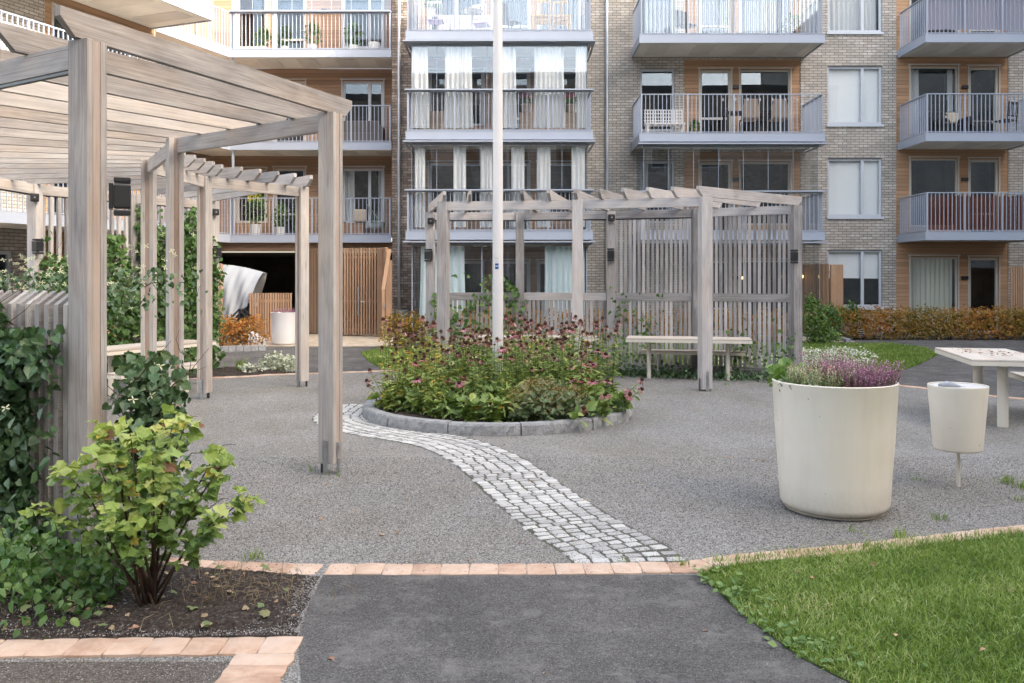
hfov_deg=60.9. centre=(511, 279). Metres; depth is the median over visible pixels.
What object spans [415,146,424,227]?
curtain
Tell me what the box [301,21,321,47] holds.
potted plant
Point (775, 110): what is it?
chair
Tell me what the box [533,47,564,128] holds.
curtain
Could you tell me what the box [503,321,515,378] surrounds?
coneflower
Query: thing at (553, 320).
spirea shrub
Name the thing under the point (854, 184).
window
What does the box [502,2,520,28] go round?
chair
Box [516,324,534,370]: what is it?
coneflower
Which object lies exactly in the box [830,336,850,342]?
kerb
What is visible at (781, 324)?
spirea shrub
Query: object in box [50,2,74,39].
window
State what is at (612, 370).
coneflower
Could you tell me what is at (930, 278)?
window
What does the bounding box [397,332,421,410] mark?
coneflower
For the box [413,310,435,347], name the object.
spirea shrub
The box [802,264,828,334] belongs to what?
slat screen
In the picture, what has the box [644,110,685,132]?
bench
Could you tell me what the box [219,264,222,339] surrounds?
screen panel
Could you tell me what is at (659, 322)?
spirea shrub
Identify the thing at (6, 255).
window
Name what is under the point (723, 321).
spirea shrub
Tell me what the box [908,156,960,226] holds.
window
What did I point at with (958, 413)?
litter bin
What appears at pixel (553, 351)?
coneflower
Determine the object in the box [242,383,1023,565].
grass tufts
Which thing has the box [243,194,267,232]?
potted plant
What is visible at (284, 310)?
heather
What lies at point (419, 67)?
curtain
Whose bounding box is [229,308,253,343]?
kettle barbecue
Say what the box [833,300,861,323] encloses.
potted plant
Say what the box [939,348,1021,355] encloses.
fallen leaves
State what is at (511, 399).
coneflower
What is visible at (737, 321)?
spirea shrub
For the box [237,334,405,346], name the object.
pavement
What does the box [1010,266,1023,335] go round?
slat screen
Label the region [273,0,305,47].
door
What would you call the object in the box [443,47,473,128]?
curtain
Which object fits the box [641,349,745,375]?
bench
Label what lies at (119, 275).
clematis
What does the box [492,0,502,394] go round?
flagpole
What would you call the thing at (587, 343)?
coneflower
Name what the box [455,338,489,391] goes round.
coneflower
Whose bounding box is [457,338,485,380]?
coneflower
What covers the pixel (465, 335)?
coneflower
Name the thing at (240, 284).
covered swing
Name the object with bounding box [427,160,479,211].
window
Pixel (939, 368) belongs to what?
courtyard path
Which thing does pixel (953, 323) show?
spirea shrub
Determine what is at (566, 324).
coneflower
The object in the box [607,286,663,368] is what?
climbing vine
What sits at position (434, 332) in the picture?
coneflower
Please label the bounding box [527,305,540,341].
spirea shrub
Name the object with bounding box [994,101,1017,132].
chair
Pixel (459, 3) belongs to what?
window
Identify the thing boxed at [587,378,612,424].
coneflower
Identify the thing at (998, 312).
spirea shrub
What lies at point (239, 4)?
window
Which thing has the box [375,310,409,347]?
spirea shrub
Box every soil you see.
[0,544,319,640]
[189,367,284,377]
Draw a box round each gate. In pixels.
[343,248,377,334]
[381,249,391,338]
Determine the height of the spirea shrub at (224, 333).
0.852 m
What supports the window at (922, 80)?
in the apartment building at (857, 162)
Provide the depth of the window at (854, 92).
25.49 m
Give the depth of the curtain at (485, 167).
23.51 m
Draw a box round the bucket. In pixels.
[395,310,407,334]
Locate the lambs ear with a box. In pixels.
[237,350,294,372]
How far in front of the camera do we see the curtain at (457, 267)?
23.62 m
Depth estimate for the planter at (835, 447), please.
5.73 m
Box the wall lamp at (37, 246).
[32,239,43,253]
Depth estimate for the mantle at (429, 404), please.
9.41 m
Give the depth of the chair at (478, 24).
24.09 m
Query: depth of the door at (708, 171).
26.26 m
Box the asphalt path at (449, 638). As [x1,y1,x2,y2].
[299,575,848,682]
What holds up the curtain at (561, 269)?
hanging from the apartment building at (857, 162)
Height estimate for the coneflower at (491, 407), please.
0.360 m
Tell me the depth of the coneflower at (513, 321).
10.53 m
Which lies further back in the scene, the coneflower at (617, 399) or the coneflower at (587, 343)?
the coneflower at (587, 343)
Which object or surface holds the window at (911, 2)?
in the apartment building at (857, 162)
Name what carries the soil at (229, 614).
on the ground at (272, 416)
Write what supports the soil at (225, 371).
on the ground at (272, 416)
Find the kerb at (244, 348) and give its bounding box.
[219,345,265,351]
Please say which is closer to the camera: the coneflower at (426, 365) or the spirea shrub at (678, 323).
the coneflower at (426, 365)
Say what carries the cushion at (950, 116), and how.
on the chair at (945, 114)
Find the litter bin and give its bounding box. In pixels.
[927,381,988,486]
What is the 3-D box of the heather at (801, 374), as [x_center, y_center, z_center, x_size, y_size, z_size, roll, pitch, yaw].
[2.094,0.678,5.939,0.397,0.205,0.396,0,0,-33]
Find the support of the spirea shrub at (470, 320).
on the courtyard path at (939, 368)
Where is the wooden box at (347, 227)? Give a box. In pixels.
[344,223,364,232]
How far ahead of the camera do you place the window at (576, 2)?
26.26 m
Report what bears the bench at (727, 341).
on the ground at (272, 416)
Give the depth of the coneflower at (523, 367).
9.80 m
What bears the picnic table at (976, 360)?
on the ground at (272, 416)
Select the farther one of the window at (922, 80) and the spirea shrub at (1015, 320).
the window at (922, 80)
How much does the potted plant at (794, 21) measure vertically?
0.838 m
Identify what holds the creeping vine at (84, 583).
on the soil at (229, 614)
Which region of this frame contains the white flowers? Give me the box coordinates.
[713,345,877,367]
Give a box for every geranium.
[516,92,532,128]
[564,92,576,128]
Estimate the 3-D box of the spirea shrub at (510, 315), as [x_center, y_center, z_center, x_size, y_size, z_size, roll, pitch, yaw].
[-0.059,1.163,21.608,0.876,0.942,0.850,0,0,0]
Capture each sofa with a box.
[344,121,384,141]
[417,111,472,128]
[919,111,971,133]
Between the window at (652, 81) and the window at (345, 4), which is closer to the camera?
the window at (652, 81)
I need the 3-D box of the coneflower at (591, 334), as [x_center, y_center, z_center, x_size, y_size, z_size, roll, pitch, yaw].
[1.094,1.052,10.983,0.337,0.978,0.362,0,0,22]
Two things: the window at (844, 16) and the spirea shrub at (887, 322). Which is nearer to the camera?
the spirea shrub at (887, 322)
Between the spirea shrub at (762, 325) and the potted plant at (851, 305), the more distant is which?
the potted plant at (851, 305)
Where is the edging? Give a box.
[0,369,1023,682]
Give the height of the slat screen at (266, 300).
1.230 m
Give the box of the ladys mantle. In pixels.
[502,375,592,421]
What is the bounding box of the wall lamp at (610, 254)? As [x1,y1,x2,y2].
[607,248,613,260]
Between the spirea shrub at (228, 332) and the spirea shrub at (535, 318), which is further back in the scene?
the spirea shrub at (535, 318)
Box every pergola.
[0,5,351,554]
[426,186,801,390]
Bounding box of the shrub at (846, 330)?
[836,322,854,338]
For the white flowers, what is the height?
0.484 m
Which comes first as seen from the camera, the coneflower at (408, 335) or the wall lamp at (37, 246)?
the coneflower at (408, 335)
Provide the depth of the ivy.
5.92 m
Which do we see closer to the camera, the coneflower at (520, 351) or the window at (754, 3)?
the coneflower at (520, 351)
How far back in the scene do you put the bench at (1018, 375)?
10.61 m
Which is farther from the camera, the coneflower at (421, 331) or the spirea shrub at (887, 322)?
the spirea shrub at (887, 322)
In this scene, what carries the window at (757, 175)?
in the apartment building at (857, 162)
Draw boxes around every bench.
[107,362,196,391]
[625,336,751,379]
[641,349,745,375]
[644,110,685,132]
[1009,371,1023,381]
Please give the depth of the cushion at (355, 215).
25.99 m
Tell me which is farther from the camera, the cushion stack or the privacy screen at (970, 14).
the cushion stack
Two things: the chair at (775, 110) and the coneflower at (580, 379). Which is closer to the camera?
the coneflower at (580, 379)
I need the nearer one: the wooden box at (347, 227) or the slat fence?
the slat fence
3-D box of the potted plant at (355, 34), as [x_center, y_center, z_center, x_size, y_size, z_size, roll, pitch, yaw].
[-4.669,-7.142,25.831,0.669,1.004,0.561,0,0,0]
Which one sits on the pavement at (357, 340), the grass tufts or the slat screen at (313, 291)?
the slat screen at (313, 291)
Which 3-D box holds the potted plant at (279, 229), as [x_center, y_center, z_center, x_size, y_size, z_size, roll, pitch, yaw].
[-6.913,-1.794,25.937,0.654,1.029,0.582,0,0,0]
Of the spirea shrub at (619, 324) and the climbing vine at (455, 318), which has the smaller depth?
the climbing vine at (455, 318)
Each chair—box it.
[367,205,385,232]
[427,1,444,28]
[472,4,490,28]
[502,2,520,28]
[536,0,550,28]
[553,0,568,28]
[675,10,697,32]
[739,99,758,132]
[768,99,787,132]
[932,100,949,132]
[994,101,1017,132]
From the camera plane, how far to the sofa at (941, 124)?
24.41 m
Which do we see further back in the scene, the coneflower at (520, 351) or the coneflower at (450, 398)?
the coneflower at (520, 351)
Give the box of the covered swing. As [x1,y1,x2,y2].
[223,265,266,339]
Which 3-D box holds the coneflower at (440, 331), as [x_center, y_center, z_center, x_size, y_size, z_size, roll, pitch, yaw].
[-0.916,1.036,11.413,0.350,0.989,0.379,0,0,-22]
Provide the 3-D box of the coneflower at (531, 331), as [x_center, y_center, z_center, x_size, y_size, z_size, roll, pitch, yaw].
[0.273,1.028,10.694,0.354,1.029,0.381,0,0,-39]
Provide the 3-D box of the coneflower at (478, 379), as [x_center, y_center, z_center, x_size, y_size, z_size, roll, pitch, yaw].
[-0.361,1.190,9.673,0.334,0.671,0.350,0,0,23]
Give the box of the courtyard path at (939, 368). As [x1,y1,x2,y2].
[107,334,1023,397]
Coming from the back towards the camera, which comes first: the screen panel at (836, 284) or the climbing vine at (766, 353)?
the screen panel at (836, 284)
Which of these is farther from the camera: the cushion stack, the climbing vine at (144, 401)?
the cushion stack
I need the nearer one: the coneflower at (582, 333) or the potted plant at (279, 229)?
the coneflower at (582, 333)
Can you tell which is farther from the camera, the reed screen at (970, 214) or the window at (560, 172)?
the window at (560, 172)
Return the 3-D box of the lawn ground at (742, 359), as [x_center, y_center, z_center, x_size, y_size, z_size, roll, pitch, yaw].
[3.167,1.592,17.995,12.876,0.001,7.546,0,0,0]
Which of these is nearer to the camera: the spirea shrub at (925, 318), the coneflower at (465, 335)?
the coneflower at (465, 335)
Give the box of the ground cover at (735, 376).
[600,359,902,382]
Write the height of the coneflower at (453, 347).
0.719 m
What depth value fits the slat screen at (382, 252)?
23.76 m
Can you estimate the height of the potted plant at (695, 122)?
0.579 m
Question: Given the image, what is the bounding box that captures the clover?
[745,538,1022,679]
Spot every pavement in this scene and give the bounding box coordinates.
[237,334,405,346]
[776,334,854,341]
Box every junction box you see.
[30,193,38,201]
[212,209,218,215]
[428,218,433,223]
[608,214,614,220]
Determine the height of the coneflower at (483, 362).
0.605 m
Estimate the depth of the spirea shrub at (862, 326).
22.92 m
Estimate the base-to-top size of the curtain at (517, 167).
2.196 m
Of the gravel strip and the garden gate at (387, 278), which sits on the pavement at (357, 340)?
the garden gate at (387, 278)
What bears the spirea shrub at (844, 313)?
on the courtyard path at (939, 368)
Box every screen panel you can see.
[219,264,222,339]
[830,264,842,319]
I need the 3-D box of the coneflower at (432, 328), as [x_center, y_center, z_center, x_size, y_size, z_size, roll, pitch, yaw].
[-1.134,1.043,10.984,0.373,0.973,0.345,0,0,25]
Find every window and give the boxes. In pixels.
[0,251,10,292]
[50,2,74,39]
[51,183,66,213]
[235,0,281,47]
[235,167,281,226]
[340,78,384,128]
[341,0,384,47]
[343,166,384,222]
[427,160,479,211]
[428,0,483,28]
[428,68,485,125]
[464,259,485,315]
[536,160,570,211]
[536,259,544,315]
[537,0,579,28]
[564,68,575,111]
[640,69,673,130]
[644,0,673,32]
[644,161,673,222]
[724,0,791,32]
[724,67,792,132]
[724,159,792,224]
[727,258,787,322]
[827,0,883,33]
[827,66,883,126]
[827,158,883,218]
[828,250,883,309]
[908,64,960,133]
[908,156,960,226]
[908,255,960,323]
[909,0,958,38]
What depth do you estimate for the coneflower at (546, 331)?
10.76 m
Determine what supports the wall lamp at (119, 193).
attached to the pergola at (86, 116)
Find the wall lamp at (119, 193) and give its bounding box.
[109,177,130,215]
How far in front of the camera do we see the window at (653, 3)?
26.27 m
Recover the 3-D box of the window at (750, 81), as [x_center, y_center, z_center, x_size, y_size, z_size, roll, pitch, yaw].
[7.362,-5.195,25.772,1.955,2.070,0.975,0,0,0]
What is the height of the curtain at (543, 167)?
2.196 m
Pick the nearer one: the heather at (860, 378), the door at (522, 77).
the heather at (860, 378)
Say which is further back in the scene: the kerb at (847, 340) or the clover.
the kerb at (847, 340)
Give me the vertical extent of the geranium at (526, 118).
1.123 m
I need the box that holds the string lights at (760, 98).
[719,96,810,100]
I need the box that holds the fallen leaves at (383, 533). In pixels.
[1,397,984,673]
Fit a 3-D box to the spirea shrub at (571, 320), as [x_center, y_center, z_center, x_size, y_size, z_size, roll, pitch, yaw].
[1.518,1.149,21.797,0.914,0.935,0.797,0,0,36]
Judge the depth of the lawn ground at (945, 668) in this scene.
4.09 m
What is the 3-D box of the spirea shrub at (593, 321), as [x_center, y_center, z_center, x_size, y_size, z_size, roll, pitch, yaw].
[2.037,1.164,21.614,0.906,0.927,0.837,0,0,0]
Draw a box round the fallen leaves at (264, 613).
[0,551,356,631]
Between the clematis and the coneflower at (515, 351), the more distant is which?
the coneflower at (515, 351)
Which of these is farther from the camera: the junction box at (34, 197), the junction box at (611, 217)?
the junction box at (611, 217)
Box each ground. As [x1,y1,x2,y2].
[0,320,1023,682]
[361,343,937,375]
[704,536,1023,682]
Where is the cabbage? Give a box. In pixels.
[765,358,815,386]
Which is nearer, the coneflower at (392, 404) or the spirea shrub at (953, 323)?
the coneflower at (392, 404)
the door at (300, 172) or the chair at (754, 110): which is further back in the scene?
the door at (300, 172)
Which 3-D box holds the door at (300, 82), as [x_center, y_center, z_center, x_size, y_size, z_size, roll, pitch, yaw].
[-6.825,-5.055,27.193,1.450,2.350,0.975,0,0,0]
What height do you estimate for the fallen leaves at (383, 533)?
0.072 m
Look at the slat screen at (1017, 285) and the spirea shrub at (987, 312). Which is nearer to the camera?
the spirea shrub at (987, 312)
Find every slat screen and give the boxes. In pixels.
[250,293,291,340]
[309,250,343,333]
[377,247,387,335]
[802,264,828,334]
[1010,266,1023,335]
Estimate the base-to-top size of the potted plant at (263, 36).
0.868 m
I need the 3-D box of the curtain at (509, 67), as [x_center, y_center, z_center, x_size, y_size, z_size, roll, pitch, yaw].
[-0.100,-5.170,23.511,0.500,2.196,0.072,0,0,0]
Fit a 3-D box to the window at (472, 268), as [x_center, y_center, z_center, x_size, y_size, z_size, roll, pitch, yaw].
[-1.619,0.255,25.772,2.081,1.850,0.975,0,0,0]
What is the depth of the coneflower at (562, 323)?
11.23 m
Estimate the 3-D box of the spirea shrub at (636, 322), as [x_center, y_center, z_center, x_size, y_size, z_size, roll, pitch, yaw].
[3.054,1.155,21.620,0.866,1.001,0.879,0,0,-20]
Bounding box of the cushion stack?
[354,222,384,228]
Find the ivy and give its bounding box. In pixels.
[778,377,828,391]
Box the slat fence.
[0,290,67,539]
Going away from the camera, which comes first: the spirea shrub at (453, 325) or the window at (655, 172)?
the spirea shrub at (453, 325)
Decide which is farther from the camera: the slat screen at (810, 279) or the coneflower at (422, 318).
the slat screen at (810, 279)
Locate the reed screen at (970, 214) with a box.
[928,195,1020,229]
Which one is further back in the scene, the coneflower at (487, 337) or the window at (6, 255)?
the window at (6, 255)
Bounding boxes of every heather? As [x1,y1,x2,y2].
[273,308,293,312]
[786,362,855,386]
[798,350,858,386]
[817,356,906,386]
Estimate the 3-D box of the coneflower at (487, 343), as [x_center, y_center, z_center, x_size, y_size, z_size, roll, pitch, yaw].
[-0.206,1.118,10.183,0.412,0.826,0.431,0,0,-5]
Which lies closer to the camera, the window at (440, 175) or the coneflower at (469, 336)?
the coneflower at (469, 336)
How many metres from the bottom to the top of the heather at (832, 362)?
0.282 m
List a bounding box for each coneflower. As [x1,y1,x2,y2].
[365,368,392,409]
[376,317,403,405]
[381,344,403,411]
[393,320,418,406]
[394,326,419,376]
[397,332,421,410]
[398,329,426,405]
[402,328,426,376]
[404,358,427,414]
[412,315,438,377]
[413,324,436,381]
[416,334,440,405]
[417,321,436,363]
[417,336,445,412]
[419,321,447,388]
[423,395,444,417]
[424,320,445,362]
[424,324,440,381]
[424,358,449,409]
[432,321,447,378]
[432,327,453,377]
[437,348,466,409]
[442,375,467,416]
[444,336,457,373]
[445,346,467,385]
[445,351,472,399]
[451,340,478,368]
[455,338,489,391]
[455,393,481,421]
[456,319,477,354]
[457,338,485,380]
[458,329,474,354]
[459,334,477,358]
[466,356,495,416]
[466,360,489,398]
[471,330,482,365]
[472,336,491,382]
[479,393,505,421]
[480,339,510,394]
[482,327,491,370]
[491,337,516,419]
[495,333,519,406]
[498,395,514,419]
[503,315,526,383]
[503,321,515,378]
[503,334,524,392]
[504,327,529,388]
[511,314,530,372]
[513,330,530,378]
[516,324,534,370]
[516,340,535,396]
[521,319,548,385]
[521,327,543,394]
[524,321,542,384]
[532,340,556,408]
[534,321,553,377]
[534,322,560,386]
[537,325,558,379]
[549,322,568,378]
[550,327,567,383]
[556,338,574,390]
[557,319,587,393]
[557,321,579,386]
[560,315,579,370]
[563,322,586,382]
[568,377,592,406]
[568,401,597,427]
[573,350,595,405]
[575,339,599,394]
[577,342,594,376]
[582,360,603,407]
[584,316,609,383]
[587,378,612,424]
[589,325,609,388]
[599,320,622,400]
[610,377,643,420]
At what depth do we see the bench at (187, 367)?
12.17 m
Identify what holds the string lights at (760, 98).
hanging from the apartment building at (857, 162)
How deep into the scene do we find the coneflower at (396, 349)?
10.49 m
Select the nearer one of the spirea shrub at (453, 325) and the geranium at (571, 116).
the spirea shrub at (453, 325)
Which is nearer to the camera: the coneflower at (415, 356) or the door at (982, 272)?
the coneflower at (415, 356)
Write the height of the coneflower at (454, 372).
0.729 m
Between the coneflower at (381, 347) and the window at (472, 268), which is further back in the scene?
the window at (472, 268)
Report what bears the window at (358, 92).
in the apartment building at (857, 162)
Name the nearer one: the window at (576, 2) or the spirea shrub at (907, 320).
the spirea shrub at (907, 320)
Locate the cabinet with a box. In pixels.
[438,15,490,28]
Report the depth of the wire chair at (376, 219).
25.66 m
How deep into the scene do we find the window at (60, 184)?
20.83 m
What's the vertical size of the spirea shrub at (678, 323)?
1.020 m
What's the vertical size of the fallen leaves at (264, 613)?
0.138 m
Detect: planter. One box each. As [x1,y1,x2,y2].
[270,312,294,344]
[772,378,898,519]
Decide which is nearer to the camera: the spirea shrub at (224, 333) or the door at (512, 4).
the spirea shrub at (224, 333)
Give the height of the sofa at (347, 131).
0.800 m
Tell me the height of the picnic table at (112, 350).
0.665 m
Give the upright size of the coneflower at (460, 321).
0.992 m
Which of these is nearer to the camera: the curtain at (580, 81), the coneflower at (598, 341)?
the coneflower at (598, 341)
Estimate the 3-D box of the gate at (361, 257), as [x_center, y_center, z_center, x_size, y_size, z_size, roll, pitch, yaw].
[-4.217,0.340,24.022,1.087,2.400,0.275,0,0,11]
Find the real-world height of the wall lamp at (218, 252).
0.220 m
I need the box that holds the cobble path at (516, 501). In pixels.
[313,404,683,566]
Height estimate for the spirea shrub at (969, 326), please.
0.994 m
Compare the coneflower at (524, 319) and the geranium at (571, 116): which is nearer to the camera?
the coneflower at (524, 319)
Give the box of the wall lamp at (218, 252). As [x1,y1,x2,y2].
[212,246,221,258]
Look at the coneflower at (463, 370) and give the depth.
10.15 m
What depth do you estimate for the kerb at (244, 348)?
19.31 m
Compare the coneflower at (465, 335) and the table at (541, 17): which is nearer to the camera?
the coneflower at (465, 335)
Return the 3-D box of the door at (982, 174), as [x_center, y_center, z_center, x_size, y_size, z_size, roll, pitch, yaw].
[13.719,-2.415,25.772,1.360,2.430,0.975,0,0,0]
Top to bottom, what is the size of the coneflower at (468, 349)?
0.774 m
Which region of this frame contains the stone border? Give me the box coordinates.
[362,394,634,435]
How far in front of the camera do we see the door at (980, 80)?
26.21 m
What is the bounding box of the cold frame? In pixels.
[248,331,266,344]
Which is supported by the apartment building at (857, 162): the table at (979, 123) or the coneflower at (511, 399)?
the table at (979, 123)
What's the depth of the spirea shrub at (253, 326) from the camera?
19.85 m
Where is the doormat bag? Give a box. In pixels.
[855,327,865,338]
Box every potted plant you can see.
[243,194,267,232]
[252,26,271,47]
[268,202,290,232]
[276,25,291,47]
[289,197,309,228]
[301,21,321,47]
[344,21,364,47]
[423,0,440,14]
[686,119,699,132]
[781,12,800,32]
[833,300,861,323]
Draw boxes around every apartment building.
[0,0,213,339]
[155,0,1023,336]
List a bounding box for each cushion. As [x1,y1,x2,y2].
[353,209,365,221]
[945,112,957,122]
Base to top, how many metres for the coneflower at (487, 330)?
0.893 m
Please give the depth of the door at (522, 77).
26.26 m
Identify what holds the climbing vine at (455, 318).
on the lawn ground at (742, 359)
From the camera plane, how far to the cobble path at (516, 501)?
6.42 m
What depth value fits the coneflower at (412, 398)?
9.74 m
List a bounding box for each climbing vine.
[0,287,68,560]
[21,230,140,383]
[102,329,235,552]
[133,201,227,372]
[429,272,527,368]
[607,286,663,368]
[725,318,795,377]
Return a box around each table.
[107,339,215,396]
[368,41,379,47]
[461,7,482,28]
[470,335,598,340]
[531,15,570,28]
[722,111,785,132]
[935,347,1023,427]
[961,121,991,132]
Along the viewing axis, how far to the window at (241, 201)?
27.59 m
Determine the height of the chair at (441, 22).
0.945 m
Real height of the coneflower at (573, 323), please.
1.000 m
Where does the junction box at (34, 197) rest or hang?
attached to the pergola at (86, 116)
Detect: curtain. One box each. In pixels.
[410,47,428,127]
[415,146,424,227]
[418,246,466,333]
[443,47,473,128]
[453,146,465,227]
[480,146,491,227]
[503,47,517,127]
[511,146,523,227]
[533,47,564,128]
[537,146,550,227]
[544,246,584,332]
[571,146,584,227]
[574,47,585,127]
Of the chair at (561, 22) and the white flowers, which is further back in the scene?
the chair at (561, 22)
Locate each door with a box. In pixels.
[272,166,306,232]
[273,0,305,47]
[275,78,306,141]
[490,68,530,128]
[490,259,530,327]
[491,0,529,28]
[491,160,530,228]
[698,67,733,132]
[698,159,733,229]
[699,0,732,32]
[713,258,733,332]
[945,29,999,33]
[945,64,1001,132]
[945,157,1001,229]
[952,255,1001,332]
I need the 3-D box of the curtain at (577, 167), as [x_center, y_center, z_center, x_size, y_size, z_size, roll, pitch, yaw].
[1.787,-2.490,23.511,0.364,2.196,0.072,0,0,0]
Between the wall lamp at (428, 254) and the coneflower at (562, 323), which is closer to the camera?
the coneflower at (562, 323)
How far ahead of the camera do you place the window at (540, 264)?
26.26 m
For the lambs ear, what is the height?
0.418 m
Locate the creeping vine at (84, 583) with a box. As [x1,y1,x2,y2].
[0,491,168,639]
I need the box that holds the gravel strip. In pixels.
[0,662,229,682]
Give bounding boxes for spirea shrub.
[196,315,231,344]
[219,314,247,345]
[227,313,271,345]
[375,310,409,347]
[392,311,425,347]
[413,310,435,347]
[452,311,466,343]
[457,309,479,342]
[479,307,488,334]
[505,308,515,333]
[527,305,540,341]
[540,308,566,343]
[557,310,585,333]
[584,308,602,343]
[598,312,628,339]
[623,307,650,342]
[645,309,669,335]
[664,308,687,335]
[713,307,733,336]
[727,306,752,336]
[747,307,777,342]
[766,307,787,341]
[828,304,859,337]
[844,306,873,338]
[858,304,889,339]
[873,307,907,339]
[890,306,922,339]
[906,303,938,339]
[919,306,953,339]
[935,307,970,339]
[950,304,985,339]
[967,306,1002,339]
[984,305,1017,339]
[995,304,1023,339]
[1013,305,1023,334]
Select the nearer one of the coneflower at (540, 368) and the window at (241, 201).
the coneflower at (540, 368)
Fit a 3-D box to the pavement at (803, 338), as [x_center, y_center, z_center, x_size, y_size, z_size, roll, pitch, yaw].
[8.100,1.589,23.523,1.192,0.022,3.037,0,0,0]
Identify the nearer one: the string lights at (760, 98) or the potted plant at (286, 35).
the string lights at (760, 98)
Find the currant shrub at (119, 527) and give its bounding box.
[18,403,265,606]
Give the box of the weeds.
[692,562,863,669]
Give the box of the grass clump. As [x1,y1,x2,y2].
[231,355,251,369]
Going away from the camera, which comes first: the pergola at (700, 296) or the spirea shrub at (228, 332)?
the pergola at (700, 296)
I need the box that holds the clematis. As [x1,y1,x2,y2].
[0,244,207,325]
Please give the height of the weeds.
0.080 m
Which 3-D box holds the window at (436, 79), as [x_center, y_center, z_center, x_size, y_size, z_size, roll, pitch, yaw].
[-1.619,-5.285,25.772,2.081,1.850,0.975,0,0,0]
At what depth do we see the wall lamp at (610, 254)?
14.90 m
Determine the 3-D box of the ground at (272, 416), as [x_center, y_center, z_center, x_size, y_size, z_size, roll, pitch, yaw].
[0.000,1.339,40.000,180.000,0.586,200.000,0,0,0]
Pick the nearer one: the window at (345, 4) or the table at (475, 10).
the table at (475, 10)
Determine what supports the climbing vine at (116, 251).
on the ground at (272, 416)
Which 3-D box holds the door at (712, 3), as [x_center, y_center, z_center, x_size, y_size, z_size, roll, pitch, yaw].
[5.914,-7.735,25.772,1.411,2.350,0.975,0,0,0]
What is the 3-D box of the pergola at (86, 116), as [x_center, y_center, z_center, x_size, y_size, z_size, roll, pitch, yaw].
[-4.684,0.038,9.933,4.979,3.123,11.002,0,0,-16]
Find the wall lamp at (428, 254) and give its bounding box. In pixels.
[424,249,432,261]
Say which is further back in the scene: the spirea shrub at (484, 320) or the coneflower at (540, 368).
the spirea shrub at (484, 320)
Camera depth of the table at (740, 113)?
24.50 m
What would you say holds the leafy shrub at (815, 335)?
on the lawn ground at (742, 359)
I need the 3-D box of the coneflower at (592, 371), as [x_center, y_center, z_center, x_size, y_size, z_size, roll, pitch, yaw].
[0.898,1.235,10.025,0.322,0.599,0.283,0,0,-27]
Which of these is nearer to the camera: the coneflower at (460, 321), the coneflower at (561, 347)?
the coneflower at (561, 347)
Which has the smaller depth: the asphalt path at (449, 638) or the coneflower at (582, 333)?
the asphalt path at (449, 638)
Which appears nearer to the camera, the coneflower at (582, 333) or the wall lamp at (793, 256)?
the coneflower at (582, 333)
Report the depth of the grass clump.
14.88 m
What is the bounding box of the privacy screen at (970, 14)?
[928,0,1021,29]
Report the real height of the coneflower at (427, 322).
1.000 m
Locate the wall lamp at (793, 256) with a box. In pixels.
[790,249,797,263]
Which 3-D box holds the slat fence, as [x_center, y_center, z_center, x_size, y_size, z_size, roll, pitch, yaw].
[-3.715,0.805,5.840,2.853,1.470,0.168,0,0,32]
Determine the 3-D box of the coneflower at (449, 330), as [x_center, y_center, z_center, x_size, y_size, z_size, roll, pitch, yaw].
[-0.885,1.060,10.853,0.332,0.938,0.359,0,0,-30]
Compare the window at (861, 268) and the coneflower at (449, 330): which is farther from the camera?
the window at (861, 268)
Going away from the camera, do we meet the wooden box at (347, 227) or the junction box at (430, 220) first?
the junction box at (430, 220)
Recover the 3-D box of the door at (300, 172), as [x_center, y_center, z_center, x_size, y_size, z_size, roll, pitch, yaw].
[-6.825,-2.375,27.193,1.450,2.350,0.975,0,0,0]
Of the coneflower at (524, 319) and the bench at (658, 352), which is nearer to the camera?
the coneflower at (524, 319)
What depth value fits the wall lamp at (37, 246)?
12.45 m
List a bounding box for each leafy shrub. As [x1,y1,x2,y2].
[802,292,842,343]
[814,302,843,339]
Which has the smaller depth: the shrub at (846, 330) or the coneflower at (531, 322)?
the coneflower at (531, 322)

